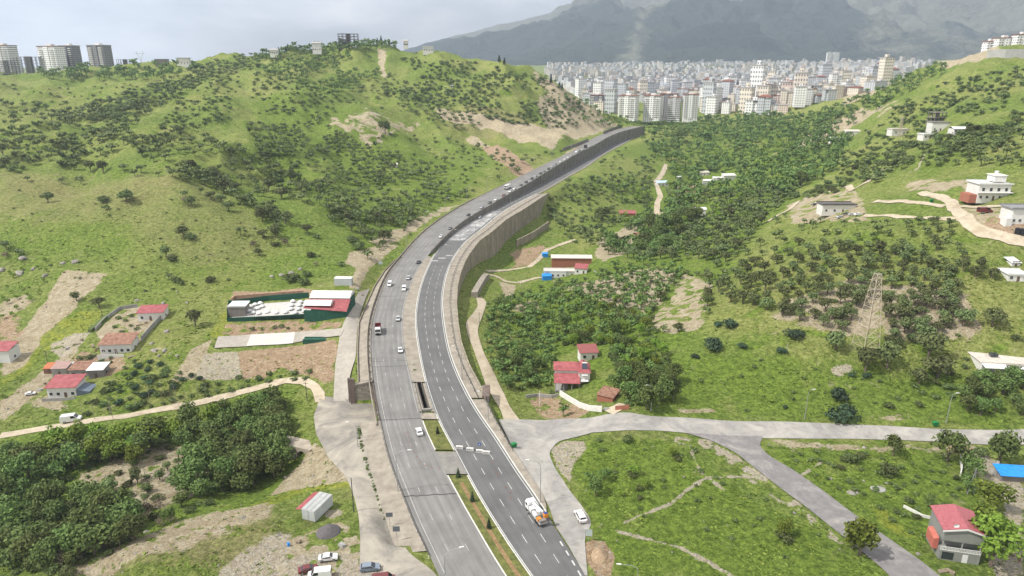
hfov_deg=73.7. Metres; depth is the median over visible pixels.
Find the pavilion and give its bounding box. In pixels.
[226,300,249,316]
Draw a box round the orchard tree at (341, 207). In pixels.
[333,204,343,211]
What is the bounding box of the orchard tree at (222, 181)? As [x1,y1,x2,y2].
[216,177,229,191]
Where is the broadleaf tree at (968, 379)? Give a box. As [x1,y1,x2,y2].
[964,375,977,385]
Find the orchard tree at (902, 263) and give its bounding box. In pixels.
[896,260,908,270]
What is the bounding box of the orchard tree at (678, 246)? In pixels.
[668,244,680,250]
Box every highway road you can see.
[371,126,640,575]
[416,139,629,575]
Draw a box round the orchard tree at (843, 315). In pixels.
[835,313,848,319]
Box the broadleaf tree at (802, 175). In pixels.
[794,171,810,186]
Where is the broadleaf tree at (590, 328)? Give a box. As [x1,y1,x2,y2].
[584,324,595,331]
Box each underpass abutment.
[347,377,372,403]
[477,385,489,402]
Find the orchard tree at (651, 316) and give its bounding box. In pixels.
[647,315,654,324]
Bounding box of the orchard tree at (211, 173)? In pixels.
[207,170,216,176]
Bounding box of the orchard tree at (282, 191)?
[273,187,287,198]
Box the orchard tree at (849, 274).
[842,269,856,282]
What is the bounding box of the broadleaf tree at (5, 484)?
[0,472,16,495]
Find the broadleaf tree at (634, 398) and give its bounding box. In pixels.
[631,393,639,404]
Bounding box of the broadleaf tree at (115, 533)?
[103,519,130,545]
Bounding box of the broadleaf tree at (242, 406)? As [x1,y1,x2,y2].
[231,397,253,420]
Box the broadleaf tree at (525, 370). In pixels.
[520,363,532,376]
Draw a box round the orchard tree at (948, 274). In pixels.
[939,271,953,279]
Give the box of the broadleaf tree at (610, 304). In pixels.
[607,302,616,307]
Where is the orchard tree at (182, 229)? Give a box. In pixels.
[174,225,188,234]
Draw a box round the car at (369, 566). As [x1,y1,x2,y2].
[359,562,380,572]
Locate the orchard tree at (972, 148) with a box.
[966,144,977,154]
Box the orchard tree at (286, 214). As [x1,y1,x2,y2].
[280,210,293,223]
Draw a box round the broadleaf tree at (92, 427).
[82,421,106,438]
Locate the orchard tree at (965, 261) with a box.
[960,258,970,271]
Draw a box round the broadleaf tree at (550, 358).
[544,353,557,369]
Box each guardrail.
[369,182,508,409]
[377,411,428,558]
[449,194,540,396]
[484,399,512,450]
[511,126,629,180]
[540,137,634,191]
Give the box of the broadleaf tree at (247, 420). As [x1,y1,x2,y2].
[233,413,255,430]
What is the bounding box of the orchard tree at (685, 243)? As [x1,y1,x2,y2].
[681,240,690,246]
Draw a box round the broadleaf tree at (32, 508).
[23,503,41,511]
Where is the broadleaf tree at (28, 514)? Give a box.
[0,510,34,531]
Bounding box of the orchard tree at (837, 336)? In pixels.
[825,329,845,349]
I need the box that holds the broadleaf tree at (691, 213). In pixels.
[684,205,701,220]
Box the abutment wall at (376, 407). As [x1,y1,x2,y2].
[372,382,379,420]
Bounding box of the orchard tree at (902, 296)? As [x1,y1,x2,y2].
[895,294,907,298]
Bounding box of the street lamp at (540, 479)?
[525,459,540,501]
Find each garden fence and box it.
[227,314,303,321]
[228,292,308,303]
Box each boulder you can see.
[15,270,23,275]
[18,256,26,260]
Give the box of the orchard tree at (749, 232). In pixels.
[743,228,755,235]
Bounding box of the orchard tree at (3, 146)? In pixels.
[0,143,9,155]
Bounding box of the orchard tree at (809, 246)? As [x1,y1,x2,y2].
[801,242,815,251]
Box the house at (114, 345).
[97,332,139,359]
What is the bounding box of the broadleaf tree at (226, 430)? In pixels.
[218,427,233,439]
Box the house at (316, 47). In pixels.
[311,42,321,53]
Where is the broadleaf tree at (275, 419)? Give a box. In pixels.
[263,413,290,424]
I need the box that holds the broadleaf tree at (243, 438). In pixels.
[228,429,258,447]
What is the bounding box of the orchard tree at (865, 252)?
[861,249,876,256]
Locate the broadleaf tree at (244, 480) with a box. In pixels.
[228,469,259,490]
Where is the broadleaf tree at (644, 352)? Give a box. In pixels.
[636,346,649,357]
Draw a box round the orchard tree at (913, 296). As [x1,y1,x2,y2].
[908,293,920,305]
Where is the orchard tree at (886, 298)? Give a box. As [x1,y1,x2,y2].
[878,292,894,305]
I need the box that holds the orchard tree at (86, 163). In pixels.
[82,160,94,171]
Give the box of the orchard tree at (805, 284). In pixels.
[800,281,810,292]
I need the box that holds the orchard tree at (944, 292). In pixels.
[936,288,954,299]
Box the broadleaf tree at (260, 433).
[253,425,269,444]
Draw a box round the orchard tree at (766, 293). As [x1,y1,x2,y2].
[762,290,770,296]
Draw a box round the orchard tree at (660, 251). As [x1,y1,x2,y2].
[656,247,666,258]
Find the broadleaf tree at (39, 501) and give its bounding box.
[32,487,55,509]
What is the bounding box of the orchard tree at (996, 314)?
[981,306,1008,326]
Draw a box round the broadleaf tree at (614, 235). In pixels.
[607,232,617,239]
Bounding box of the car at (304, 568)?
[298,563,318,574]
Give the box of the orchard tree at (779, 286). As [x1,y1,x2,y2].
[775,282,784,291]
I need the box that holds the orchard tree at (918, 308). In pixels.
[913,305,925,313]
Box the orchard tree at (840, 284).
[834,281,845,288]
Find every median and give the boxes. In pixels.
[403,256,431,381]
[413,383,422,410]
[420,413,436,418]
[423,383,433,410]
[423,420,452,449]
[449,475,529,575]
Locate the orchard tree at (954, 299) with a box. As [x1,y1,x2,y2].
[947,295,961,304]
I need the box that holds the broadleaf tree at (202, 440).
[194,432,223,447]
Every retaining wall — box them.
[431,126,644,253]
[456,193,548,398]
[516,221,548,246]
[563,138,588,150]
[603,126,621,133]
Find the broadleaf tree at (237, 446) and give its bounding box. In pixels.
[224,444,243,455]
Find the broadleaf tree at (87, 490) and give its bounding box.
[70,479,107,507]
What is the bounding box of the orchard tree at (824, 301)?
[817,297,834,311]
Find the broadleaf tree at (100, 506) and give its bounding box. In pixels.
[94,504,107,517]
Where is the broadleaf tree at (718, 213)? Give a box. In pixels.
[712,210,722,216]
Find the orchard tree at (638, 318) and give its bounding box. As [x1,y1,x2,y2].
[633,314,640,320]
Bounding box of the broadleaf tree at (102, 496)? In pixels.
[88,489,117,515]
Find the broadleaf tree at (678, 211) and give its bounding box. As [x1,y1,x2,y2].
[670,208,684,219]
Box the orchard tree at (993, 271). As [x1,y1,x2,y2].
[987,268,1000,278]
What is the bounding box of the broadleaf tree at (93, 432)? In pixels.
[83,428,107,455]
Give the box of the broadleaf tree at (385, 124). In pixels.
[378,120,390,134]
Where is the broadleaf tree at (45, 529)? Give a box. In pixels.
[39,523,58,537]
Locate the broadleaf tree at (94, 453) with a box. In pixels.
[79,436,104,459]
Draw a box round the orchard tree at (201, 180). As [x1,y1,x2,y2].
[199,177,208,184]
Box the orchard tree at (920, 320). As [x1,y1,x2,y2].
[913,316,929,327]
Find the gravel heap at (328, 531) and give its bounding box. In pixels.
[316,524,340,539]
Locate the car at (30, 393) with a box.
[24,391,36,395]
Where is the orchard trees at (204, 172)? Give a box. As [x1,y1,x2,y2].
[0,52,1023,333]
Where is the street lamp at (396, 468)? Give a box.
[396,449,410,490]
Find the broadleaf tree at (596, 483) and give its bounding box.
[589,474,602,495]
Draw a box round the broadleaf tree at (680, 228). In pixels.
[673,223,687,232]
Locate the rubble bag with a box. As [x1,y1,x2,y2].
[337,541,346,548]
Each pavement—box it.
[443,194,544,397]
[472,399,545,509]
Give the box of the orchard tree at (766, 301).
[760,297,775,309]
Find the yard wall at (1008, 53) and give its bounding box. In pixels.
[986,49,1023,58]
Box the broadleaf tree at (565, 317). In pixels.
[556,312,569,327]
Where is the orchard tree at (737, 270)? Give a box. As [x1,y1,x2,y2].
[728,267,743,277]
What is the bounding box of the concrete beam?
[421,408,431,411]
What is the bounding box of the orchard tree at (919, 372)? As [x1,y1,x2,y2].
[908,368,928,383]
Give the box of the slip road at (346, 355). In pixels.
[333,289,368,400]
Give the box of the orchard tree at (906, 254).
[896,250,911,259]
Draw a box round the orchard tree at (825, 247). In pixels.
[818,243,833,251]
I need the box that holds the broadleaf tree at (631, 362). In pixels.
[623,360,635,369]
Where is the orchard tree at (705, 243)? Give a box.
[699,239,712,246]
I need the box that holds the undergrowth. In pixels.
[0,141,793,494]
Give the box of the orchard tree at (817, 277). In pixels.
[810,274,824,281]
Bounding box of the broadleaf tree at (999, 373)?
[993,368,1005,382]
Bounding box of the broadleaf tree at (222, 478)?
[212,469,230,491]
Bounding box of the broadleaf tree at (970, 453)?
[959,448,977,470]
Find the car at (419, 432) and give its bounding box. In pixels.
[415,427,422,435]
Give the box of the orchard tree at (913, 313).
[904,311,915,317]
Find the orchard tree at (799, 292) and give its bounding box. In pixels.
[794,289,803,298]
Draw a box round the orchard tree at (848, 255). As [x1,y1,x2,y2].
[845,252,852,260]
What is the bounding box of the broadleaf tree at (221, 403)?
[206,398,230,413]
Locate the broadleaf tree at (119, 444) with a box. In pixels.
[99,439,125,461]
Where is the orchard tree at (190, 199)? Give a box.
[184,196,195,205]
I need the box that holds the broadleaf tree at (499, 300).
[494,297,506,306]
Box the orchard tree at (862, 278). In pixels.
[856,275,868,283]
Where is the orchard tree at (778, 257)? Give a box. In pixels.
[769,254,783,263]
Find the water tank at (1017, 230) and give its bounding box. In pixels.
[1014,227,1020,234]
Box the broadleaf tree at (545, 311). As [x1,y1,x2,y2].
[540,309,548,316]
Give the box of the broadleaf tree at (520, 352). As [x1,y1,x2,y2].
[510,346,526,363]
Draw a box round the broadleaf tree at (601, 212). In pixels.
[594,207,610,220]
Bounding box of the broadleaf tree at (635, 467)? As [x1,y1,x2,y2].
[627,464,640,473]
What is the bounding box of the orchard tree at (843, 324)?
[833,319,848,329]
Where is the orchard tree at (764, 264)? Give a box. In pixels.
[760,261,770,270]
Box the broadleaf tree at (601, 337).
[597,334,604,342]
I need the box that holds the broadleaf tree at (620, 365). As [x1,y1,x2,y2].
[614,363,624,377]
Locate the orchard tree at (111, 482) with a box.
[100,477,118,489]
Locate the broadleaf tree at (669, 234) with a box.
[663,233,678,238]
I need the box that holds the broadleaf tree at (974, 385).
[968,379,985,396]
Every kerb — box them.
[415,254,438,419]
[422,420,435,450]
[439,421,454,450]
[442,194,545,511]
[447,475,506,575]
[467,475,530,575]
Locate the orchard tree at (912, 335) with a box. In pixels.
[906,333,916,341]
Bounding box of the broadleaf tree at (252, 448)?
[244,441,265,465]
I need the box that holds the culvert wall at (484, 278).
[471,273,489,297]
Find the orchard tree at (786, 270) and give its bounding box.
[778,265,790,277]
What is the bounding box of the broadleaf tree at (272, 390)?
[261,384,282,397]
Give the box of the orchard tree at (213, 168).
[206,166,217,170]
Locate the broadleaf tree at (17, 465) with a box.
[0,450,38,492]
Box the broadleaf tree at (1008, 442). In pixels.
[988,429,1023,463]
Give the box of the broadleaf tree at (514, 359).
[510,353,521,364]
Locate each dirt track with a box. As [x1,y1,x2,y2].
[0,377,324,437]
[466,297,518,418]
[485,273,541,282]
[486,239,575,271]
[604,403,624,413]
[654,164,667,214]
[766,169,881,221]
[862,214,958,220]
[871,199,944,206]
[917,191,1023,245]
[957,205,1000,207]
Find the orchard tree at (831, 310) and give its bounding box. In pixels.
[826,307,835,316]
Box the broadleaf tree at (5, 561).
[0,545,18,568]
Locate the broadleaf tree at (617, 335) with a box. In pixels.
[612,332,621,342]
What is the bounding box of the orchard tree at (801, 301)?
[796,298,809,307]
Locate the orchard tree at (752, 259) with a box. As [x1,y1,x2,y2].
[748,256,763,266]
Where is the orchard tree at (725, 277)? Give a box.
[719,272,730,281]
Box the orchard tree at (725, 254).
[721,251,731,261]
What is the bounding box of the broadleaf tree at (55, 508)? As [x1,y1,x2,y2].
[41,499,68,521]
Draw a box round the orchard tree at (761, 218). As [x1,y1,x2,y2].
[757,214,766,224]
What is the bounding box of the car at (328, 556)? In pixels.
[318,552,338,562]
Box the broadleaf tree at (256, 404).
[250,396,263,407]
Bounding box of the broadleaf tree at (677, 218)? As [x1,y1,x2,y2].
[670,211,682,224]
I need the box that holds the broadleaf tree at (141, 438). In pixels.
[131,429,152,455]
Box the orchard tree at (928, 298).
[918,295,935,306]
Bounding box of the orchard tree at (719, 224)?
[714,221,724,227]
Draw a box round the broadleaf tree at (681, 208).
[678,205,689,212]
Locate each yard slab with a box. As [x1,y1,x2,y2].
[214,335,289,347]
[246,332,294,345]
[293,328,343,342]
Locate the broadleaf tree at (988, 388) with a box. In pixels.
[982,383,995,396]
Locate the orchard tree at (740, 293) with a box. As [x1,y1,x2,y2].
[736,289,748,303]
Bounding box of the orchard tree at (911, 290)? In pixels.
[907,288,917,293]
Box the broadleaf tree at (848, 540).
[843,533,857,548]
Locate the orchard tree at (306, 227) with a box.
[299,224,313,233]
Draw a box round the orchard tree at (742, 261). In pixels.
[738,259,748,266]
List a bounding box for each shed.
[42,362,55,373]
[50,361,72,376]
[67,360,94,376]
[86,362,109,378]
[295,492,332,521]
[551,254,592,267]
[574,263,588,274]
[596,385,620,401]
[992,463,1023,481]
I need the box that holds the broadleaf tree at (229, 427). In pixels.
[221,425,236,436]
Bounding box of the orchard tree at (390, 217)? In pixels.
[385,214,395,224]
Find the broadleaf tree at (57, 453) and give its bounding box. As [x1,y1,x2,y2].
[50,449,65,460]
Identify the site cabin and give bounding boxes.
[334,276,352,285]
[550,269,565,278]
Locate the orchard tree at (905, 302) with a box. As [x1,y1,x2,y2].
[895,297,913,307]
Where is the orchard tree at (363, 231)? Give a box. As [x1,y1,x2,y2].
[358,228,371,237]
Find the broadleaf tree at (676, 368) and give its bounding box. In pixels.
[664,361,683,377]
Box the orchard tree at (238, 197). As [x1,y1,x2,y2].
[233,194,245,204]
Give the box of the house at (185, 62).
[176,58,190,67]
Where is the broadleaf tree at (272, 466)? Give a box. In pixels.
[257,450,285,478]
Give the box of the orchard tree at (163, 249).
[159,245,171,256]
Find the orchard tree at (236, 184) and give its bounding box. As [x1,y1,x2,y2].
[230,181,241,190]
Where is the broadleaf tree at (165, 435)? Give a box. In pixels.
[158,430,171,439]
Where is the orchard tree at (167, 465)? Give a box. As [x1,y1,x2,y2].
[161,461,170,470]
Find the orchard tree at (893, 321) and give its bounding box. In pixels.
[887,317,897,327]
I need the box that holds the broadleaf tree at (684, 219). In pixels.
[680,215,688,223]
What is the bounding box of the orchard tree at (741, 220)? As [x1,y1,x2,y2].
[737,218,748,228]
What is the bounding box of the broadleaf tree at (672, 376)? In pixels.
[668,372,677,382]
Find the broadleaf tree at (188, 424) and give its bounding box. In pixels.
[178,415,200,439]
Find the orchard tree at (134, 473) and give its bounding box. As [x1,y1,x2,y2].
[128,466,141,483]
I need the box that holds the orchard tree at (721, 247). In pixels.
[715,244,729,257]
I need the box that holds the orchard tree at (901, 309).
[890,303,914,320]
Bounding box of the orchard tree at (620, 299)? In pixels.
[617,296,626,304]
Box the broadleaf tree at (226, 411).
[217,405,238,419]
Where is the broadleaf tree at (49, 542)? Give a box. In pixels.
[30,535,64,561]
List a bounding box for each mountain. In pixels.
[403,0,1023,65]
[658,21,792,55]
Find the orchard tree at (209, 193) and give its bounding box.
[204,191,215,199]
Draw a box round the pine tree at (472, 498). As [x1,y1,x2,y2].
[470,491,474,502]
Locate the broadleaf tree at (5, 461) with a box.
[0,454,14,470]
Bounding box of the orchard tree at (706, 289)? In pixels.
[703,286,712,293]
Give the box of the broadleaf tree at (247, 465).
[232,453,263,486]
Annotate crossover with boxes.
[436,452,466,473]
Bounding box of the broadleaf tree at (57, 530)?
[51,520,76,551]
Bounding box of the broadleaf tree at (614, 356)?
[609,352,618,360]
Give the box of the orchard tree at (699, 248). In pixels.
[695,244,704,258]
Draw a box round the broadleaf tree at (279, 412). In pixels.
[268,409,293,422]
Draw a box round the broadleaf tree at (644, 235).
[638,231,650,248]
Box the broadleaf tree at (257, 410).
[251,405,264,417]
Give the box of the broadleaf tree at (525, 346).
[519,342,531,350]
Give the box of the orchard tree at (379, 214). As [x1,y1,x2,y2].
[373,211,381,219]
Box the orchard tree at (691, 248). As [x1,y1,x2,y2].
[688,246,695,254]
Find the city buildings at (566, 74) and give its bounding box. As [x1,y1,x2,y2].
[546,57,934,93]
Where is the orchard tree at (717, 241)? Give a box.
[713,238,724,244]
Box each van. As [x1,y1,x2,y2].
[59,413,81,423]
[308,565,331,575]
[372,571,395,575]
[976,207,992,212]
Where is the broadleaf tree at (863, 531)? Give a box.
[842,516,881,555]
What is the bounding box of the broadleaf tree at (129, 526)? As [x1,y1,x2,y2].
[114,513,149,539]
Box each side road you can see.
[499,412,1023,446]
[499,420,590,574]
[688,433,939,575]
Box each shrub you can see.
[11,567,23,575]
[34,563,50,570]
[42,561,62,575]
[53,550,66,563]
[56,564,77,575]
[58,474,73,480]
[58,560,77,568]
[77,557,87,563]
[81,551,90,558]
[82,410,92,415]
[87,459,96,466]
[88,398,99,404]
[95,196,110,201]
[97,401,108,406]
[98,387,106,393]
[98,535,110,551]
[103,380,115,385]
[104,548,113,555]
[105,386,114,391]
[112,398,123,404]
[114,469,122,475]
[116,451,126,458]
[119,480,132,488]
[121,534,133,542]
[124,404,133,410]
[127,458,139,466]
[129,370,137,375]
[130,384,139,389]
[132,402,143,408]
[133,363,143,367]
[138,392,148,397]
[140,493,148,499]
[142,500,152,510]
[142,509,150,518]
[143,379,153,384]
[146,374,157,379]
[148,510,161,520]
[150,493,165,500]
[151,391,160,395]
[151,497,165,510]
[155,361,163,365]
[155,454,164,461]
[155,517,165,525]
[158,372,167,376]
[159,366,169,372]
[159,389,171,395]
[164,445,174,449]
[164,515,177,521]
[167,256,177,260]
[167,380,179,385]
[169,382,178,389]
[170,276,180,281]
[182,506,197,512]
[184,232,196,238]
[197,386,208,392]
[200,381,209,386]
[203,498,214,505]
[205,276,215,281]
[255,375,261,379]
[280,238,289,243]
[282,273,300,280]
[297,278,310,284]
[301,271,312,276]
[306,252,316,256]
[346,235,358,241]
[351,241,364,248]
[512,374,520,380]
[528,370,537,376]
[582,337,591,342]
[622,434,633,442]
[623,399,632,405]
[627,470,635,477]
[635,484,643,490]
[662,355,670,360]
[673,454,680,461]
[674,379,681,385]
[690,353,699,358]
[704,337,722,351]
[714,321,722,326]
[722,318,738,328]
[737,342,748,347]
[774,530,794,544]
[776,347,787,353]
[782,328,805,338]
[813,187,825,193]
[814,184,823,187]
[824,403,860,423]
[825,185,833,189]
[830,386,849,401]
[831,187,839,192]
[836,464,845,469]
[839,455,851,461]
[842,451,861,462]
[845,170,853,174]
[845,177,854,181]
[845,478,854,483]
[856,451,866,458]
[862,174,871,179]
[862,372,871,377]
[873,159,883,164]
[880,461,899,474]
[882,402,894,408]
[883,473,893,477]
[885,160,897,165]
[887,517,896,521]
[892,508,900,514]
[903,496,913,503]
[911,513,922,518]
[914,400,923,406]
[930,378,940,384]
[930,394,940,398]
[932,136,942,139]
[942,383,955,388]
[944,133,954,138]
[948,145,962,150]
[965,126,976,130]
[970,124,981,128]
[972,131,984,135]
[973,446,989,455]
[982,123,997,128]
[991,139,1005,144]
[995,125,1012,129]
[1003,127,1014,131]
[1010,334,1023,340]
[1013,118,1023,121]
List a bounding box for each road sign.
[386,512,392,521]
[392,526,399,535]
[585,529,592,540]
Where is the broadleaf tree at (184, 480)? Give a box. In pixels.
[165,473,195,491]
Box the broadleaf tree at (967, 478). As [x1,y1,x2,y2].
[959,472,977,492]
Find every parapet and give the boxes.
[357,259,394,382]
[366,198,474,425]
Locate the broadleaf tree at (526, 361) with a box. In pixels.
[520,358,535,366]
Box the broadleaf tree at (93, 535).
[64,522,113,554]
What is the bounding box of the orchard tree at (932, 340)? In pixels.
[916,331,949,358]
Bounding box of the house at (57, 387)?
[42,374,95,401]
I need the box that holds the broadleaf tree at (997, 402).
[988,397,1002,412]
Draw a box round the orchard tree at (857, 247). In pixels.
[851,244,863,254]
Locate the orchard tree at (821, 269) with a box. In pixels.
[816,265,827,275]
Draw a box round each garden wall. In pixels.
[95,304,137,330]
[140,315,160,340]
[526,393,557,397]
[559,390,601,411]
[903,505,929,518]
[959,456,962,476]
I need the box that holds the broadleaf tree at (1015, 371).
[1003,364,1023,379]
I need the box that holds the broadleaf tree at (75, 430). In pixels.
[63,419,88,442]
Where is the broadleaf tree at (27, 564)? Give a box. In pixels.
[21,555,36,571]
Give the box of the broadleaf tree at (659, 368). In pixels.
[651,364,666,372]
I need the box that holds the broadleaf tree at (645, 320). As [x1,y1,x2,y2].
[638,316,652,327]
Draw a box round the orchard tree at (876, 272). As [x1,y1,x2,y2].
[870,269,885,278]
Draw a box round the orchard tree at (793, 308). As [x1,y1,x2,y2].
[788,302,800,314]
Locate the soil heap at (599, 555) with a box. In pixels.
[591,547,607,564]
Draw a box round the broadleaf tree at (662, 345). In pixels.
[655,341,669,355]
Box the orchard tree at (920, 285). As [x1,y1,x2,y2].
[916,282,927,288]
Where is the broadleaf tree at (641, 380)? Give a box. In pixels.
[636,374,647,387]
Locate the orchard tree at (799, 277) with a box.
[793,273,806,284]
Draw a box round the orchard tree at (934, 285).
[928,282,939,290]
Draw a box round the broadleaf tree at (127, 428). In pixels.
[108,420,138,439]
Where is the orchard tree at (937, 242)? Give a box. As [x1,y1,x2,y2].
[930,239,944,250]
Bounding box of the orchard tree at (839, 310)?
[832,306,848,318]
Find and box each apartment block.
[0,43,21,72]
[36,44,67,71]
[58,44,82,68]
[85,43,113,67]
[575,76,586,96]
[581,86,588,98]
[583,91,588,103]
[587,80,596,90]
[590,93,604,106]
[593,80,603,93]
[593,100,604,112]
[604,76,617,93]
[604,85,617,113]
[617,81,628,96]
[618,93,639,121]
[626,80,637,89]
[637,77,647,92]
[641,92,650,102]
[643,93,663,121]
[647,80,655,92]
[657,87,668,92]
[660,83,670,90]
[660,91,678,120]
[664,74,677,87]
[667,95,681,121]
[670,78,678,92]
[677,87,688,95]
[681,92,699,121]
[682,80,692,91]
[690,88,699,93]
[698,87,702,105]
[699,97,702,111]
[701,78,717,112]
[703,77,714,86]
[705,94,720,114]
[716,87,721,101]
[721,79,733,97]
[721,100,731,113]
[722,97,730,100]
[724,73,736,85]
[728,93,735,101]
[732,102,738,110]
[733,85,739,92]
[735,86,744,104]
[738,76,746,86]
[738,83,755,113]
[744,97,757,114]
[750,60,766,96]
[756,81,771,97]
[757,94,772,114]
[767,68,776,81]
[768,75,779,84]
[771,81,781,97]
[771,103,777,110]
[773,93,779,103]
[777,102,788,113]
[779,88,793,106]
[781,77,793,91]
[792,68,808,91]
[792,84,807,106]
[805,86,812,104]
[807,75,815,85]
[809,82,822,93]
[809,86,817,102]
[813,94,822,102]
[816,75,825,83]
[818,62,832,77]
[818,80,828,90]
[821,87,837,100]
[824,80,838,88]
[825,52,832,61]
[828,71,843,84]
[829,84,844,98]
[832,52,839,60]
[839,67,851,80]
[841,79,855,86]
[842,85,848,96]
[847,86,866,94]
[855,73,865,84]
[859,73,876,86]
[863,80,881,90]
[866,63,878,75]
[877,54,895,86]
[879,79,886,88]
[893,67,899,77]
[981,39,993,51]
[992,35,1012,46]
[1011,32,1023,45]
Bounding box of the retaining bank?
[231,290,302,299]
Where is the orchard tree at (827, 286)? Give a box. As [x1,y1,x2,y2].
[822,282,834,293]
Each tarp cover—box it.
[542,252,547,256]
[542,273,551,280]
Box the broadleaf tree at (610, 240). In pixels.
[604,237,619,252]
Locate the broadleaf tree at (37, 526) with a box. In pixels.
[3,520,46,546]
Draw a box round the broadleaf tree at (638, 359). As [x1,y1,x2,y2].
[631,356,643,362]
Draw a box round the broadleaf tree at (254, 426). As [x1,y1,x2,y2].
[244,417,262,431]
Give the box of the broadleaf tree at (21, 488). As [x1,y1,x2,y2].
[7,476,35,499]
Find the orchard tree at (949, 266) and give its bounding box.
[943,263,958,270]
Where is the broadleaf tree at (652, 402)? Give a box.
[642,398,658,407]
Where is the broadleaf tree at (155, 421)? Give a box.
[134,415,164,443]
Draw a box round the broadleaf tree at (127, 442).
[125,437,135,448]
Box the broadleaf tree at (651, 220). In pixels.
[647,215,657,226]
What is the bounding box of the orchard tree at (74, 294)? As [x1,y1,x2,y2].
[69,291,79,300]
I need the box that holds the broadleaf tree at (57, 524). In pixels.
[46,518,66,530]
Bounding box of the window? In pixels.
[941,551,953,559]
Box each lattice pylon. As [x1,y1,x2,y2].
[850,273,883,355]
[896,117,903,136]
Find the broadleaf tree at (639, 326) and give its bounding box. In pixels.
[635,322,644,335]
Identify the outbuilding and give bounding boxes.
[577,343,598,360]
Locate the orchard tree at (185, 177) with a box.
[181,174,191,182]
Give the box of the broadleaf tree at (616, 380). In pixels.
[606,373,621,387]
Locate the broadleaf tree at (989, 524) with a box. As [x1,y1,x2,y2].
[968,510,1023,567]
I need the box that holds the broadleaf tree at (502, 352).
[496,349,507,357]
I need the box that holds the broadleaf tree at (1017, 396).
[1007,392,1023,404]
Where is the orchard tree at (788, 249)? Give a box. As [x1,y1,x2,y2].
[783,247,794,255]
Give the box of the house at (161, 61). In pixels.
[154,59,169,66]
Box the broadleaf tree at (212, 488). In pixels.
[206,481,220,495]
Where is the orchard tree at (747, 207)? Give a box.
[742,204,752,214]
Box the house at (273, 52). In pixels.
[269,49,278,57]
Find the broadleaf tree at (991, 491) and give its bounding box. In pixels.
[972,477,1018,506]
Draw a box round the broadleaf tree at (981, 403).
[974,397,991,415]
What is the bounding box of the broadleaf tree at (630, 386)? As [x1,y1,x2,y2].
[619,381,639,395]
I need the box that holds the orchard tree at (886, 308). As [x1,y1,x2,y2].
[882,304,893,317]
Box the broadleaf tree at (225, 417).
[214,411,236,429]
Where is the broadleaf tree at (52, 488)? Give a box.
[30,478,68,499]
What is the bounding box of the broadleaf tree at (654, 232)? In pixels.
[649,227,661,237]
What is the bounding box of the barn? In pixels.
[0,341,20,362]
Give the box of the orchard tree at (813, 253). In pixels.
[807,250,821,259]
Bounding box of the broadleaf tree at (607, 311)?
[604,309,614,318]
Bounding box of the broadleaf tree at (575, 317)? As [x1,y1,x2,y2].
[571,313,581,322]
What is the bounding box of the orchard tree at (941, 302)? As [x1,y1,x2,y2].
[934,298,951,311]
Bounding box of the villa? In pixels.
[959,171,1014,202]
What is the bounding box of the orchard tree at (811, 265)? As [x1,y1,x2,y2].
[805,261,819,271]
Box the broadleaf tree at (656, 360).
[650,356,660,363]
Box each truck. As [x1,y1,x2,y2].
[375,323,380,334]
[504,184,510,189]
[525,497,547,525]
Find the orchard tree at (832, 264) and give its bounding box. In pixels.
[827,262,837,272]
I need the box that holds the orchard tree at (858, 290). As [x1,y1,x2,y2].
[852,289,864,294]
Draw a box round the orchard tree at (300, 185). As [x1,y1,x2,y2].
[295,182,306,189]
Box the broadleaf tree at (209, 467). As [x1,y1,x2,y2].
[204,455,221,476]
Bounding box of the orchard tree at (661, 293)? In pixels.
[655,290,667,300]
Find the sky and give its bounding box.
[0,0,572,67]
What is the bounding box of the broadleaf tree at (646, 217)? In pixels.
[642,212,656,221]
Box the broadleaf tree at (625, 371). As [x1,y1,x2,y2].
[616,364,632,381]
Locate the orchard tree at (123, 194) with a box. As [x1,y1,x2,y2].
[116,189,132,202]
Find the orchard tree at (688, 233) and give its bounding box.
[683,230,695,241]
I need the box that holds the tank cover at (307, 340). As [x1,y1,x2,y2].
[302,337,326,343]
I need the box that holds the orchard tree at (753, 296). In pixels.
[747,291,761,304]
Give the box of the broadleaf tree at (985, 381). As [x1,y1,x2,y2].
[980,377,993,384]
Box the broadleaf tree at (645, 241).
[641,239,650,247]
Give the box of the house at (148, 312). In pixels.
[135,304,168,321]
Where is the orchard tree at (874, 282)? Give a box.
[867,280,882,287]
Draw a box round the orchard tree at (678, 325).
[672,322,683,331]
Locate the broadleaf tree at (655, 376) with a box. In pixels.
[649,369,665,384]
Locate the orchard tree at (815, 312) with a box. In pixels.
[808,307,823,318]
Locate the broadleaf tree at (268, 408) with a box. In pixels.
[260,403,285,417]
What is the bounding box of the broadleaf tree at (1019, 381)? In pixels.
[1014,377,1023,389]
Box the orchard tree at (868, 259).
[859,255,876,268]
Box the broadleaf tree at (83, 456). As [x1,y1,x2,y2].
[76,449,89,467]
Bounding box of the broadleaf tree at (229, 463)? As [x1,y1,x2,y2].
[211,455,244,487]
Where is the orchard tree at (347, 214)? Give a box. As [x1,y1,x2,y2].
[344,210,351,218]
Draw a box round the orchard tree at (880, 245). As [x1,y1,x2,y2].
[874,239,886,254]
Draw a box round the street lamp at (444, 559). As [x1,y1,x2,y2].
[444,546,463,575]
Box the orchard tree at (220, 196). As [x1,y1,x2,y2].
[214,194,225,203]
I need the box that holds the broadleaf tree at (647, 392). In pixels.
[637,384,660,409]
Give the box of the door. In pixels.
[961,555,967,562]
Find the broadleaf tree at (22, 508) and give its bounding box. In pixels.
[2,502,24,511]
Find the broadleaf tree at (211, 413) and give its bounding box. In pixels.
[202,403,222,426]
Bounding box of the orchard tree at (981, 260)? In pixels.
[976,256,986,265]
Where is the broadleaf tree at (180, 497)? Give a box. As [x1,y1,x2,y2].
[171,489,190,506]

